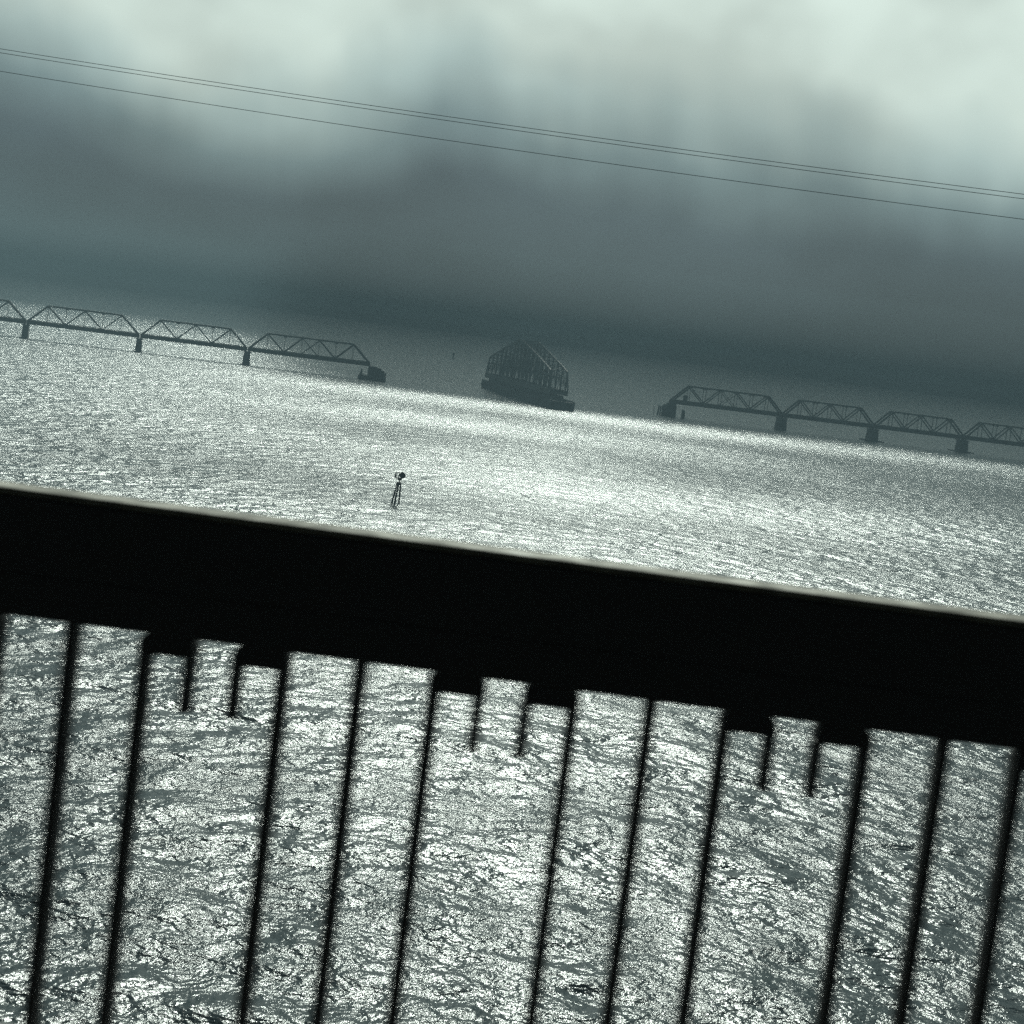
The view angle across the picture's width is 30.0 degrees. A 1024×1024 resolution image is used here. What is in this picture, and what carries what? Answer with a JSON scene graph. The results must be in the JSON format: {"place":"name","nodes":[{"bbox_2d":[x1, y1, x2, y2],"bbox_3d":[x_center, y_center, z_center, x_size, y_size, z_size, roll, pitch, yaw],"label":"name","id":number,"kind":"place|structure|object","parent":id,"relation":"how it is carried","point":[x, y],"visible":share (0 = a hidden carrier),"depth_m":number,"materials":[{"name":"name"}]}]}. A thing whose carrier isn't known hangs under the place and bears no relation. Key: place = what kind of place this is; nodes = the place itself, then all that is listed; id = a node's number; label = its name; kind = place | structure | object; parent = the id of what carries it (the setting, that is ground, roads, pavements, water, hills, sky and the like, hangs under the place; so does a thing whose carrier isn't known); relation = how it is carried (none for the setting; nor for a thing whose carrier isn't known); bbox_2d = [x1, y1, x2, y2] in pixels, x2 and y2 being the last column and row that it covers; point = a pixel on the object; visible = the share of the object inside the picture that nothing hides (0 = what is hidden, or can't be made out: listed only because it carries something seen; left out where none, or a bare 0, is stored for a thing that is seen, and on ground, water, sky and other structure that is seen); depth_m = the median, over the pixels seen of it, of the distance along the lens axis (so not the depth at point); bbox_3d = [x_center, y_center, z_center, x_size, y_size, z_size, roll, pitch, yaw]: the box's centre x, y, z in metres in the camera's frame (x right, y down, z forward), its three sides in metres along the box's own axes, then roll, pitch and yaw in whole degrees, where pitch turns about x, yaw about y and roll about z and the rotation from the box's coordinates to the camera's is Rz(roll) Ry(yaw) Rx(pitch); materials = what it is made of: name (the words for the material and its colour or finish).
{"place":"outdoors","nodes":[
{"label":"outdoors","id":0,"kind":"place"},
{"bbox_2d":[0,275,1023,1023],"bbox_3d":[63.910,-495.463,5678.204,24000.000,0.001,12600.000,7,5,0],"label":"water","id":1,"kind":"structure","parent":0,"point":[616,467],"depth_m":189.13,"materials":[{"name":"black liquid"}]},
{"bbox_2d":[20,324,29,337],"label":"bridge pier","id":2,"kind":"structure","parent":1,"relation":"in","point":[25,331],"depth_m":1079.78,"materials":[{"name":"concrete"}]},
{"bbox_2d":[0,299,26,323],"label":"truss span","id":3,"kind":"object","parent":2,"relation":"on","point":[23,320],"visible":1,"depth_m":1078.95,"materials":[{"name":"metal"}]},
{"bbox_2d":[133,338,143,351],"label":"bridge pier","id":4,"kind":"structure","parent":1,"relation":"in","point":[138,347],"depth_m":1091.80,"materials":[{"name":"concrete"}]},
{"bbox_2d":[26,305,139,337],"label":"truss span","id":5,"kind":"object","parent":4,"relation":"on","point":[80,328],"visible":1,"depth_m":1086.58,"materials":[{"name":"metal"}]},
{"bbox_2d":[240,351,250,364],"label":"bridge pier","id":6,"kind":"structure","parent":1,"relation":"in","point":[246,358],"depth_m":1103.54,"materials":[{"name":"concrete"}]},
{"bbox_2d":[140,319,247,350],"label":"truss span","id":7,"kind":"object","parent":6,"relation":"on","point":[244,347],"visible":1,"depth_m":1098.32,"materials":[{"name":"metal"}]},
{"bbox_2d":[248,333,369,365],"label":"truss span","id":8,"kind":"object","parent":6,"relation":"on","point":[309,356],"visible":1,"depth_m":1111.32,"materials":[{"name":"metal"}]},
{"bbox_2d":[357,366,385,381],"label":"rest pier","id":9,"kind":"structure","parent":1,"relation":"in","point":[375,373],"depth_m":1116.95,"materials":[{"name":"concrete"}]},
{"bbox_2d":[391,472,405,503],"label":"channel marker","id":10,"kind":"object","parent":1,"relation":"in","point":[402,475],"visible":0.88,"depth_m":407.29,"materials":[{"name":"metal"}]},
{"bbox_2d":[487,378,562,407],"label":"pivot pier","id":11,"kind":"structure","parent":1,"relation":"in","point":[555,397],"depth_m":1108.43,"materials":[{"name":"concrete"}]},
{"bbox_2d":[485,339,567,395],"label":"swing span","id":12,"kind":"object","parent":11,"relation":"on","point":[524,366],"visible":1,"depth_m":1121.59,"materials":[{"name":"metal"}]},
{"bbox_2d":[481,379,574,411],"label":"timber fender","id":13,"kind":"object","parent":1,"relation":"in","point":[564,405],"visible":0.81,"depth_m":1082.84,"materials":[{"name":"black wood"}]},
{"bbox_2d":[657,405,663,415],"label":"pile cluster","id":14,"kind":"object","parent":1,"relation":"in","point":[660,411],"visible":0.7,"depth_m":1153.02,"materials":[{"name":"wood"}]},
{"bbox_2d":[662,403,676,416],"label":"rest pier","id":15,"kind":"structure","parent":1,"relation":"in","point":[669,409],"depth_m":1151.61,"materials":[{"name":"concrete"}]},
{"bbox_2d":[773,417,787,430],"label":"bridge pier","id":16,"kind":"structure","parent":1,"relation":"in","point":[780,423],"depth_m":1165.66,"materials":[{"name":"concrete"}]},
{"bbox_2d":[669,386,783,416],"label":"truss span","id":17,"kind":"object","parent":16,"relation":"on","point":[673,400],"visible":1,"depth_m":1160.01,"materials":[{"name":"metal"}]},
{"bbox_2d":[782,399,874,428],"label":"truss span","id":18,"kind":"object","parent":16,"relation":"on","point":[841,421],"visible":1,"depth_m":1172.45,"materials":[{"name":"metal"}]},
{"bbox_2d":[859,428,883,442],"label":"bridge pier","id":19,"kind":"structure","parent":1,"relation":"in","point":[871,434],"depth_m":1176.92,"materials":[{"name":"concrete"}]},
{"bbox_2d":[874,411,964,439],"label":"truss span","id":20,"kind":"object","parent":19,"relation":"on","point":[931,432],"visible":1,"depth_m":1183.81,"materials":[{"name":"metal"}]},
{"bbox_2d":[948,439,973,453],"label":"bridge pier","id":21,"kind":"structure","parent":1,"relation":"in","point":[961,445],"depth_m":1188.24,"materials":[{"name":"concrete"}]},
{"bbox_2d":[963,422,1023,446],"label":"truss span","id":22,"kind":"object","parent":21,"relation":"on","point":[992,440],"visible":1,"depth_m":1193.24,"materials":[{"name":"metal"}]},
{"bbox_2d":[0,481,1023,1023],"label":"bridge railing","id":23,"kind":"object","parent":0,"point":[562,631],"visible":1,"depth_m":3.53,"materials":[{"name":"metal"}]},
{"bbox_2d":[0,269,1023,405],"bbox_3d":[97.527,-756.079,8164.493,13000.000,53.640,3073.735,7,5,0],"label":"shore","id":24,"kind":"structure","parent":0,"point":[663,353],"depth_m":7143.64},
{"bbox_2d":[0,71,1023,219],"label":"power cable","id":25,"kind":"object","parent":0,"point":[519,150],"visible":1,"depth_m":143.27,"materials":[{"name":"grey plastic"}]},
{"bbox_2d":[0,0,1023,397],"label":"sky","id":26,"kind":"structure","parent":0,"point":[97,182],"materials":[{"name":"grey"}]},
{"bbox_2d":[3,53,1022,198],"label":"power cable","id":27,"kind":"object","parent":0,"point":[522,131],"visible":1,"depth_m":143.15,"materials":[{"name":"grey plastic"}]},
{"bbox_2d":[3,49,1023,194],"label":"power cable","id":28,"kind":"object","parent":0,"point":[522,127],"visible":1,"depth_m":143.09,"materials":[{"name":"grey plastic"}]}
]}

